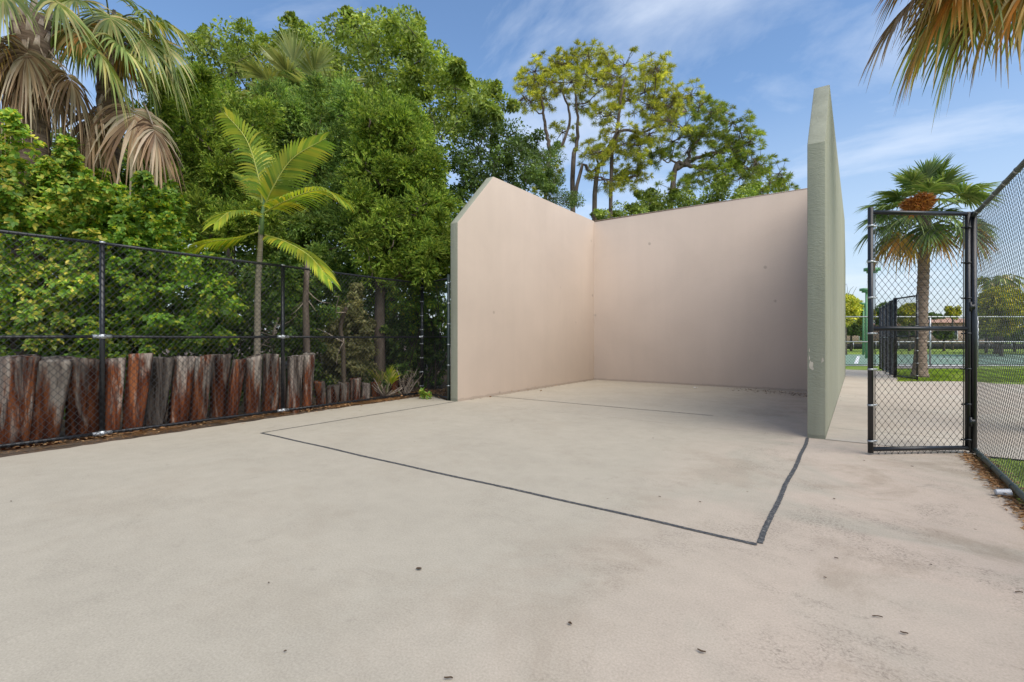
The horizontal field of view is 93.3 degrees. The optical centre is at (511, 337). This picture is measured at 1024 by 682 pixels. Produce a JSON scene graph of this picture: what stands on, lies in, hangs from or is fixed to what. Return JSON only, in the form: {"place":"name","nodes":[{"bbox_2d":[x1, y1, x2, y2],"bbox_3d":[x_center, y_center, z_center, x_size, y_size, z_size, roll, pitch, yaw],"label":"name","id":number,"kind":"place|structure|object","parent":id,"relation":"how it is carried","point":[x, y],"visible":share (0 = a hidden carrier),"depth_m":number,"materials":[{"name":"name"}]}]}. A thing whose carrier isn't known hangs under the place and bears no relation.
{"place":"outdoors","nodes":[
{"label":"outdoors","id":0,"kind":"place"},
{"bbox_2d":[0,338,797,457],"bbox_3d":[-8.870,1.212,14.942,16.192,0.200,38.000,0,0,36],"label":"soil bank","id":1,"kind":"structure","parent":0,"point":[240,410],"depth_m":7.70,"materials":[{"name":"brown soil"}]},
{"bbox_2d":[0,354,41,449],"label":"timber piling","id":2,"kind":"object","parent":1,"relation":"on","point":[13,400],"visible":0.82,"depth_m":5.62,"materials":[{"name":"wood"}]},
{"bbox_2d":[29,355,73,446],"bbox_3d":[-5.678,0.793,5.967,0.442,1.133,0.349,0,0,-43],"label":"timber piling","id":3,"kind":"object","parent":1,"relation":"on","point":[49,397],"visible":0.71,"depth_m":5.86,"materials":[{"name":"wood"}]},
{"bbox_2d":[0,107,117,358],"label":"shrub","id":4,"kind":"object","parent":1,"relation":"on","point":[61,183],"visible":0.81,"depth_m":7.40,"materials":[{"name":"green plant"}]},
{"bbox_2d":[64,357,99,440],"bbox_3d":[-5.532,0.799,6.235,0.468,1.123,0.382,0,0,36],"label":"timber piling","id":5,"kind":"object","parent":1,"relation":"on","point":[76,390],"visible":0.61,"depth_m":6.12,"materials":[{"name":"wood"}]},
{"bbox_2d":[0,0,165,356],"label":"palm tree","id":6,"kind":"object","parent":1,"relation":"on","point":[35,84],"visible":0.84,"depth_m":8.00,"materials":[{"name":"green palm leaf"},{"name":"dry palm frond"},{"name":"palm bark"}]},
{"bbox_2d":[105,357,125,436],"bbox_3d":[-5.320,0.813,6.481,0.231,1.095,0.248,0,0,36],"label":"timber piling","id":7,"kind":"object","parent":1,"relation":"on","point":[119,378],"visible":0.7,"depth_m":6.39,"materials":[{"name":"wood"}]},
{"bbox_2d":[38,0,202,393],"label":"palm tree","id":8,"kind":"object","parent":1,"relation":"on","point":[142,137],"visible":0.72,"depth_m":9.06,"materials":[{"name":"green plant"}]},
{"bbox_2d":[122,353,152,433],"bbox_3d":[-5.143,0.784,6.653,0.347,1.152,0.324,0,0,36],"label":"timber piling","id":9,"kind":"object","parent":1,"relation":"on","point":[144,361],"visible":0.84,"depth_m":6.55,"materials":[{"name":"brown wood"}]},
{"bbox_2d":[143,357,174,428],"bbox_3d":[-5.087,0.815,6.971,0.376,1.091,0.270,0,0,-40],"label":"timber piling","id":10,"kind":"object","parent":1,"relation":"on","point":[161,385],"visible":0.61,"depth_m":6.87,"materials":[{"name":"wood"}]},
{"bbox_2d":[73,168,249,399],"bbox_3d":[-6.407,-0.991,8.466,4.068,4.571,2.549,0,0,-1],"label":"shrub","id":11,"kind":"object","parent":1,"relation":"on","point":[139,209],"visible":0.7,"depth_m":7.79,"materials":[{"name":"green plant"}]},
{"bbox_2d":[167,356,197,422],"bbox_3d":[-4.910,0.816,7.227,0.407,1.088,0.308,0,0,-28],"label":"timber piling","id":12,"kind":"object","parent":1,"relation":"on","point":[174,396],"visible":0.77,"depth_m":7.11,"materials":[{"name":"wood"}]},
{"bbox_2d":[188,354,213,424],"bbox_3d":[-4.687,0.806,7.287,0.301,1.108,0.324,0,0,36],"label":"timber piling","id":13,"kind":"object","parent":1,"relation":"on","point":[204,380],"visible":0.84,"depth_m":7.19,"materials":[{"name":"wood"}]},
{"bbox_2d":[122,61,292,352],"bbox_3d":[-7.739,-2.788,12.119,4.376,8.140,4.646,0,0,-19],"label":"tree","id":14,"kind":"object","parent":1,"relation":"on","point":[206,156],"visible":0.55,"depth_m":11.00,"materials":[{"name":"green plant"}]},
{"bbox_2d":[0,229,423,448],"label":"chain link fence","id":15,"kind":"object","parent":1,"relation":"on","point":[102,336],"visible":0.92,"depth_m":6.86,"materials":[{"name":"black metal"}]},
{"bbox_2d":[138,15,298,369],"bbox_3d":[-9.682,-5.242,16.952,7.744,13.057,4.319,0,0,36],"label":"oak tree","id":16,"kind":"object","parent":1,"relation":"on","point":[233,47],"visible":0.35,"depth_m":15.85,"materials":[{"name":"green plant"}]},
{"bbox_2d":[0,342,436,419],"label":"undergrowth","id":17,"kind":"object","parent":1,"relation":"on","point":[169,355],"visible":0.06,"depth_m":8.81,"materials":[{"name":"green plant"}]},
{"bbox_2d":[0,390,436,455],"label":"leaf litter","id":18,"kind":"object","parent":1,"relation":"on","point":[195,424],"visible":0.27,"depth_m":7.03,"materials":[{"name":"brown plant"}]},
{"bbox_2d":[209,354,231,417],"bbox_3d":[-4.617,0.809,7.667,0.320,1.102,0.284,0,0,36],"label":"timber piling","id":19,"kind":"object","parent":1,"relation":"on","point":[226,361],"visible":0.66,"depth_m":7.57,"materials":[{"name":"brown wood"}]},
{"bbox_2d":[2,127,466,355],"bbox_3d":[-13.119,-4.158,18.883,29.000,10.220,8.153,0,0,0],"label":"wood","id":20,"kind":"object","parent":1,"relation":"on","point":[239,252],"visible":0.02,"depth_m":17.41,"materials":[{"name":"green plant"}]},
{"bbox_2d":[225,359,245,419],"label":"timber piling","id":21,"kind":"object","parent":1,"relation":"on","point":[239,381],"visible":0.84,"depth_m":7.61,"materials":[{"name":"brown wood"}]},
{"bbox_2d":[244,354,261,416],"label":"timber piling","id":22,"kind":"object","parent":1,"relation":"on","point":[256,362],"visible":0.82,"depth_m":7.83,"materials":[{"name":"wood"}]},
{"bbox_2d":[179,107,358,405],"bbox_3d":[-4.221,-1.340,8.076,3.222,5.241,1.816,0,0,28],"label":"feather palm","id":23,"kind":"object","parent":1,"relation":"on","point":[265,184],"visible":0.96,"depth_m":8.37,"materials":[{"name":"green plant"}]},
{"bbox_2d":[262,353,278,414],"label":"timber piling","id":24,"kind":"object","parent":1,"relation":"on","point":[274,365],"visible":0.86,"depth_m":8.08,"materials":[{"name":"brown wood"}]},
{"bbox_2d":[247,315,296,353],"bbox_3d":[-4.782,0.409,9.376,0.628,1.746,1.002,0,0,21],"label":"leafless shrub","id":25,"kind":"object","parent":1,"relation":"on","point":[274,331],"visible":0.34,"depth_m":9.38,"materials":[{"name":"grey plant"}]},
{"bbox_2d":[207,247,339,387],"bbox_3d":[-5.027,-0.288,10.039,2.394,3.160,3.068,0,0,-29],"label":"shrub","id":26,"kind":"object","parent":1,"relation":"on","point":[287,258],"visible":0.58,"depth_m":9.64,"materials":[{"name":"green plant"}]},
{"bbox_2d":[278,358,286,408],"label":"timber piling","id":27,"kind":"object","parent":1,"relation":"on","point":[279,398],"visible":0.31,"depth_m":8.45,"materials":[{"name":"brown wood"}]},
{"bbox_2d":[222,25,366,326],"bbox_3d":[-6.582,-3.899,14.764,4.686,10.358,3.553,0,0,7],"label":"palm tree","id":28,"kind":"object","parent":1,"relation":"on","point":[289,55],"visible":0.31,"depth_m":14.23,"materials":[{"name":"green palm leaf"},{"name":"bark"}]},
{"bbox_2d":[286,354,303,412],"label":"timber piling","id":29,"kind":"object","parent":1,"relation":"on","point":[291,381],"visible":0.79,"depth_m":8.40,"materials":[{"name":"brown wood"}]},
{"bbox_2d":[232,67,371,290],"bbox_3d":[-5.628,-3.277,13.226,4.577,9.119,4.129,0,0,-8],"label":"tree","id":30,"kind":"object","parent":1,"relation":"on","point":[312,106],"visible":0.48,"depth_m":12.01,"materials":[{"name":"green plant"}]},
{"bbox_2d":[291,261,325,352],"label":"tree trunk","id":31,"kind":"object","parent":1,"relation":"on","point":[305,333],"visible":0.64,"depth_m":9.13,"materials":[{"name":"plant"}]},
{"bbox_2d":[302,352,314,410],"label":"timber piling","id":32,"kind":"object","parent":1,"relation":"on","point":[305,383],"visible":0.73,"depth_m":8.62,"materials":[{"name":"brown wood"}]},
{"bbox_2d":[242,253,395,378],"bbox_3d":[-4.916,-0.348,12.504,3.774,3.283,2.760,0,0,4],"label":"shrub","id":33,"kind":"object","parent":1,"relation":"on","point":[332,257],"visible":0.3,"depth_m":11.74,"materials":[{"name":"green plant"}]},
{"bbox_2d":[313,380,325,404],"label":"timber piling","id":34,"kind":"object","parent":1,"relation":"on","point":[321,391],"visible":0.77,"depth_m":8.97,"materials":[{"name":"brown wood"}]},
{"bbox_2d":[326,384,339,402],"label":"timber piling","id":35,"kind":"object","parent":1,"relation":"on","point":[335,398],"visible":0.77,"depth_m":9.19,"materials":[{"name":"wood"}]},
{"bbox_2d":[319,296,347,382],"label":"tree trunk","id":36,"kind":"object","parent":1,"relation":"on","point":[345,310],"visible":0.75,"depth_m":9.56,"materials":[{"name":"brown plant"}]},
{"bbox_2d":[338,381,349,401],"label":"timber piling","id":37,"kind":"object","parent":1,"relation":"on","point":[345,398],"visible":0.67,"depth_m":9.49,"materials":[{"name":"wood"}]},
{"bbox_2d":[315,282,379,389],"bbox_3d":[-3.708,0.132,10.634,1.626,2.715,1.882,0,0,-6],"label":"shrub","id":38,"kind":"object","parent":1,"relation":"on","point":[348,343],"visible":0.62,"depth_m":10.32,"materials":[{"name":"green plant"}]},
{"bbox_2d":[350,377,360,399],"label":"timber piling","id":39,"kind":"object","parent":1,"relation":"on","point":[358,388],"visible":0.81,"depth_m":9.76,"materials":[{"name":"wood"}]},
{"bbox_2d":[361,382,370,398],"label":"timber piling","id":40,"kind":"object","parent":1,"relation":"on","point":[364,388],"visible":0.74,"depth_m":10.02,"materials":[{"name":"grey wood"}]},
{"bbox_2d":[370,381,380,396],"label":"timber piling","id":41,"kind":"object","parent":1,"relation":"on","point":[374,391],"visible":0.57,"depth_m":10.29,"materials":[{"name":"brown wood"}]},
{"bbox_2d":[365,365,402,395],"bbox_3d":[-2.625,0.917,10.146,0.848,0.713,0.732,0,0,18],"label":"palm seedling","id":42,"kind":"object","parent":1,"relation":"on","point":[391,379],"visible":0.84,"depth_m":10.04,"materials":[{"name":"green plant"}]},
{"bbox_2d":[266,2,520,361],"bbox_3d":[-5.579,-6.853,20.066,11.618,16.271,8.027,0,0,6],"label":"oak tree","id":43,"kind":"object","parent":1,"relation":"on","point":[409,45],"visible":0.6,"depth_m":17.76,"materials":[{"name":"green plant"}]},
{"bbox_2d":[389,377,399,392],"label":"timber piling","id":44,"kind":"object","parent":1,"relation":"on","point":[394,387],"visible":0.41,"depth_m":10.87,"materials":[{"name":"brown wood"}]},
{"bbox_2d":[334,82,464,388],"bbox_3d":[-2.601,-2.526,11.458,2.960,7.614,3.482,0,0,-7],"label":"cedar tree","id":45,"kind":"object","parent":1,"relation":"on","point":[396,193],"visible":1,"depth_m":10.64,"materials":[{"name":"green plant"}]},
{"bbox_2d":[400,377,409,390],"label":"timber piling","id":46,"kind":"object","parent":1,"relation":"on","point":[405,382],"visible":0.15,"depth_m":11.19,"materials":[{"name":"brown wood"}]},
{"bbox_2d":[365,301,450,387],"bbox_3d":[-2.658,0.246,12.448,3.234,2.324,2.384,0,0,36],"label":"shrub","id":47,"kind":"object","parent":1,"relation":"on","point":[398,350],"visible":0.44,"depth_m":11.88,"materials":[{"name":"green plant"}]},
{"bbox_2d":[395,368,422,393],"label":"leafless shrub","id":48,"kind":"object","parent":1,"relation":"on","point":[403,384],"visible":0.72,"depth_m":10.76,"materials":[{"name":"grey plant"}]},
{"bbox_2d":[368,223,450,390],"bbox_3d":[-2.181,-0.840,11.804,2.626,4.264,1.780,0,0,2],"label":"shrub","id":49,"kind":"object","parent":1,"relation":"on","point":[416,305],"visible":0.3,"depth_m":11.50,"materials":[{"name":"green plant"}]},
{"bbox_2d":[422,274,449,400],"bbox_3d":[-1.637,0.047,10.310,0.072,2.666,1.208,0,0,-37],"label":"chain link fence","id":50,"kind":"object","parent":1,"relation":"on","point":[447,337],"visible":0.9,"depth_m":10.07,"materials":[{"name":"black metal"}]},
{"bbox_2d":[395,388,541,397],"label":"leaf litter","id":51,"kind":"object","parent":1,"relation":"on","point":[437,392],"visible":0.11,"depth_m":10.97,"materials":[{"name":"brown plant"}]},
{"bbox_2d":[443,99,547,202],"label":"oak tree","id":52,"kind":"object","parent":1,"relation":"on","point":[517,143],"visible":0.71,"depth_m":17.68,"materials":[{"name":"green plant"}]},
{"bbox_2d":[515,140,585,209],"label":"oak tree","id":53,"kind":"object","parent":1,"relation":"on","point":[549,187],"visible":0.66,"depth_m":22.28,"materials":[{"name":"green plant"}]},
{"bbox_2d":[507,37,647,210],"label":"pine tree","id":54,"kind":"object","parent":1,"relation":"on","point":[561,69],"visible":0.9,"depth_m":27.86,"materials":[{"name":"green plant"}]},
{"bbox_2d":[571,50,705,220],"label":"pine tree","id":55,"kind":"object","parent":1,"relation":"on","point":[654,77],"visible":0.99,"depth_m":26.18,"materials":[{"name":"green plant"}]},
{"bbox_2d":[589,176,762,219],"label":"thicket tree","id":56,"kind":"object","parent":1,"relation":"on","point":[649,202],"visible":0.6,"depth_m":25.67,"materials":[{"name":"green plant"}]},
{"bbox_2d":[646,92,778,206],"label":"pine tree","id":57,"kind":"object","parent":1,"relation":"on","point":[740,153],"visible":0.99,"depth_m":26.23,"materials":[{"name":"green plant"}]},
{"bbox_2d":[0,396,1023,681],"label":"court slab","id":58,"kind":"structure","parent":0,"point":[160,558],"depth_m":2.83,"materials":[{"name":"concrete"}]},
{"bbox_2d":[263,401,454,432],"bbox_3d":[-2.235,1.276,8.081,0.045,0.001,3.873,0,0,35],"label":"court line","id":59,"kind":"object","parent":58,"relation":"on","point":[355,417],"visible":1,"depth_m":7.67,"materials":[{"name":"black paint"}]},
{"bbox_2d":[419,387,432,398],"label":"weed","id":60,"kind":"object","parent":58,"relation":"on","point":[422,393],"visible":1,"depth_m":10.10,"materials":[{"name":"green plant"}]},
{"bbox_2d":[262,433,756,544],"bbox_3d":[-0.924,1.276,4.734,5.998,0.001,0.057,0,0,36],"label":"court line","id":61,"kind":"object","parent":58,"relation":"on","point":[722,536],"visible":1,"depth_m":3.86,"materials":[{"name":"black paint"}]},
{"bbox_2d":[757,438,808,543],"bbox_3d":[2.654,1.276,4.582,0.053,0.001,3.863,0,0,35],"label":"court line","id":62,"kind":"object","parent":58,"relation":"on","point":[764,529],"visible":1,"depth_m":3.83,"materials":[{"name":"black paint"}]},
{"bbox_2d":[955,451,1023,529],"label":"leaf litter","id":63,"kind":"object","parent":58,"relation":"on","point":[994,479],"visible":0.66,"depth_m":4.32,"materials":[{"name":"dry leaves"}]},
{"bbox_2d":[993,489,1012,496],"bbox_3d":[3.950,1.248,3.896,0.094,0.067,0.068,0,0,16],"label":"plastic cup","id":64,"kind":"object","parent":58,"relation":"on","point":[1002,491],"visible":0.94,"depth_m":3.88,"materials":[{"name":"white plastic"}]},
{"bbox_2d":[1,0,1023,334],"label":"sky","id":65,"kind":"structure","parent":0,"point":[768,58],"materials":[{"name":"blue"}]},
{"bbox_2d":[458,380,806,436],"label":"court slab","id":66,"kind":"structure","parent":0,"point":[764,411],"depth_m":9.38,"materials":[{"name":"concrete"}]},
{"bbox_2d":[496,396,712,415],"bbox_3d":[1.425,1.276,9.224,4.558,0.001,0.051,0,0,35],"label":"court line","id":67,"kind":"object","parent":66,"relation":"on","point":[609,406],"visible":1,"depth_m":8.95,"materials":[{"name":"black paint"}]},
{"bbox_2d":[451,85,844,438],"bbox_3d":[4.936,-1.172,12.950,6.368,5.004,12.356,0,0,36],"label":"handball court","id":68,"kind":"object","parent":66,"relation":"on","point":[747,292],"visible":0.86,"depth_m":12.10,"materials":[{"name":"beige paint"}]},
{"bbox_2d":[732,388,840,396],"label":"leaf litter","id":69,"kind":"object","parent":66,"relation":"on","point":[779,391],"visible":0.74,"depth_m":11.29,"materials":[{"name":"brown plant"}]},
{"bbox_2d":[826,369,1023,459],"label":"walkway","id":70,"kind":"structure","parent":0,"point":[853,415],"depth_m":8.15,"materials":[{"name":"concrete"}]},
{"bbox_2d":[879,298,896,377],"bbox_3d":[13.739,0.056,17.729,0.090,2.647,5.444,0,0,33],"label":"chain link fence","id":71,"kind":"object","parent":70,"relation":"on","point":[888,341],"visible":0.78,"depth_m":17.48,"materials":[{"name":"black metal"}]},
{"bbox_2d":[895,294,918,379],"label":"gate","id":72,"kind":"structure","parent":71,"relation":"attached to","point":[916,346],"depth_m":14.83,"materials":[{"name":"black metal"}]},
{"bbox_2d":[858,0,1023,131],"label":"palm tree","id":73,"kind":"object","parent":70,"relation":"on","point":[954,25],"visible":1,"depth_m":6.42,"materials":[{"name":"green plant"}]},
{"bbox_2d":[826,343,1023,502],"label":"lawn","id":74,"kind":"structure","parent":0,"point":[853,351],"depth_m":20.97,"materials":[{"name":"green plant"}]},
{"bbox_2d":[734,158,800,195],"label":"pine tree","id":75,"kind":"object","parent":74,"relation":"on","point":[777,183],"visible":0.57,"depth_m":30.28,"materials":[{"name":"green plant"}]},
{"bbox_2d":[847,322,861,350],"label":"shade tree","id":76,"kind":"object","parent":74,"relation":"on","point":[853,328],"visible":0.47,"depth_m":44.56,"materials":[{"name":"green plant"}]},
{"bbox_2d":[847,331,878,343],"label":"house","id":77,"kind":"structure","parent":74,"relation":"on","point":[859,338],"depth_m":62.00,"materials":[{"name":"beige paint"}]},
{"bbox_2d":[855,306,876,346],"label":"shade tree","id":78,"kind":"object","parent":74,"relation":"on","point":[859,323],"visible":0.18,"depth_m":41.91,"materials":[{"name":"green plant"}]},
{"bbox_2d":[875,301,898,325],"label":"shade tree","id":79,"kind":"object","parent":74,"relation":"on","point":[877,312],"visible":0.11,"depth_m":43.83,"materials":[{"name":"green plant"}]},
{"bbox_2d":[897,325,914,349],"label":"shade tree","id":80,"kind":"object","parent":74,"relation":"on","point":[905,335],"visible":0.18,"depth_m":46.73,"materials":[{"name":"green plant"}]},
{"bbox_2d":[897,302,915,350],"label":"shade tree","id":81,"kind":"object","parent":74,"relation":"on","point":[912,319],"visible":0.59,"depth_m":44.83,"materials":[{"name":"green plant"}]},
{"bbox_2d":[897,366,962,367],"bbox_3d":[18.367,1.277,21.410,6.302,0.001,2.760,0,0,0],"label":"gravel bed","id":82,"kind":"object","parent":74,"relation":"on","point":[935,366],"visible":0.2,"depth_m":20.60,"materials":[{"name":"grey gravel"}]},
{"bbox_2d":[876,317,991,343],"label":"house","id":83,"kind":"structure","parent":74,"relation":"on","point":[957,322],"depth_m":55.00,"materials":[{"name":"beige paint"}]},
{"bbox_2d":[845,316,1023,367],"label":"tennis fence","id":84,"kind":"object","parent":74,"relation":"on","point":[929,344],"visible":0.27,"depth_m":20.99,"materials":[{"name":"black metal"}]},
{"bbox_2d":[847,343,1023,348],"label":"screen","id":85,"kind":"object","parent":74,"relation":"on","point":[854,346],"visible":0.14,"depth_m":53.64,"materials":[{"name":"green fabric"}]},
{"bbox_2d":[928,312,945,318],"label":"shade tree","id":86,"kind":"object","parent":74,"relation":"on","point":[931,313],"visible":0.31,"depth_m":56.93,"materials":[{"name":"green plant"}]},
{"bbox_2d":[931,331,954,350],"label":"shade tree","id":87,"kind":"object","parent":74,"relation":"on","point":[934,333],"visible":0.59,"depth_m":44.22,"materials":[{"name":"green plant"}]},
{"bbox_2d":[943,305,962,349],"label":"shade tree","id":88,"kind":"object","parent":74,"relation":"on","point":[950,312],"visible":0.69,"depth_m":49.48,"materials":[{"name":"green plant"}]},
{"bbox_2d":[896,368,1023,381],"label":"grass","id":89,"kind":"structure","parent":74,"relation":"on","point":[946,372],"depth_m":16.07,"materials":[{"name":"green plant"}]},
{"bbox_2d":[852,154,1006,377],"bbox_3d":[13.088,-2.350,15.300,3.838,7.280,4.392,0,0,36],"label":"palm tree","id":90,"kind":"object","parent":89,"relation":"on","point":[930,180],"visible":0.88,"depth_m":15.05,"materials":[{"name":"green plant"}]},
{"bbox_2d":[979,327,991,352],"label":"shade tree","id":91,"kind":"object","parent":74,"relation":"on","point":[980,333],"visible":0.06,"depth_m":39.66,"materials":[{"name":"green plant"}]},
{"bbox_2d":[969,159,1023,501],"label":"chain link fence","id":92,"kind":"object","parent":74,"relation":"on","point":[1005,479],"visible":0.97,"depth_m":4.56,"materials":[{"name":"black metal"}]},
{"bbox_2d":[867,207,974,454],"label":"gate","id":93,"kind":"structure","parent":92,"relation":"attached to","point":[968,421],"depth_m":5.32,"materials":[{"name":"black metal"}]},
{"bbox_2d":[988,329,1023,351],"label":"shade tree","id":94,"kind":"object","parent":74,"relation":"on","point":[1006,339],"visible":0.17,"depth_m":41.23,"materials":[{"name":"green plant"}]},
{"bbox_2d":[845,354,1023,363],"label":"tennis court","id":95,"kind":"object","parent":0,"point":[853,357],"depth_m":29.41,"materials":[{"name":"concrete"}]},
{"bbox_2d":[845,286,863,354],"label":"shade tree","id":96,"kind":"object","parent":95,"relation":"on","point":[853,306],"visible":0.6,"depth_m":35.33,"materials":[{"name":"green plant"}]},
{"bbox_2d":[860,302,864,354],"bbox_3d":[25.824,-0.641,35.552,0.620,3.842,0.350,0,0,0],"label":"light pole","id":97,"kind":"object","parent":95,"relation":"on","point":[863,347],"visible":0.74,"depth_m":35.50,"materials":[{"name":"green metal"}]},
{"bbox_2d":[859,288,867,357],"bbox_3d":[21.707,-0.865,29.627,0.620,4.290,0.350,0,0,0],"label":"light pole","id":98,"kind":"object","parent":95,"relation":"on","point":[864,290],"visible":0.83,"depth_m":29.57,"materials":[{"name":"green metal"}]},
{"bbox_2d":[863,267,880,272],"bbox_3d":[18.251,-1.124,24.519,0.620,4.809,0.350,0,0,0],"label":"light pole","id":99,"kind":"object","parent":95,"relation":"on","point":[866,270],"visible":0.17,"depth_m":24.40,"materials":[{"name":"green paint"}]},
{"bbox_2d":[977,285,1023,355],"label":"shade tree","id":100,"kind":"object","parent":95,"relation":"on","point":[1007,307],"visible":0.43,"depth_m":31.68,"materials":[{"name":"green plant"}]},
{"bbox_2d":[977,274,1023,353],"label":"shade tree","id":101,"kind":"object","parent":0,"point":[978,284],"visible":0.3,"depth_m":37.39,"materials":[{"name":"green plant"}]},
{"bbox_2d":[997,457,1023,481],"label":"grass","id":102,"kind":"structure","parent":0,"point":[1016,471],"depth_m":4.77,"materials":[{"name":"green plant"}]}
]}

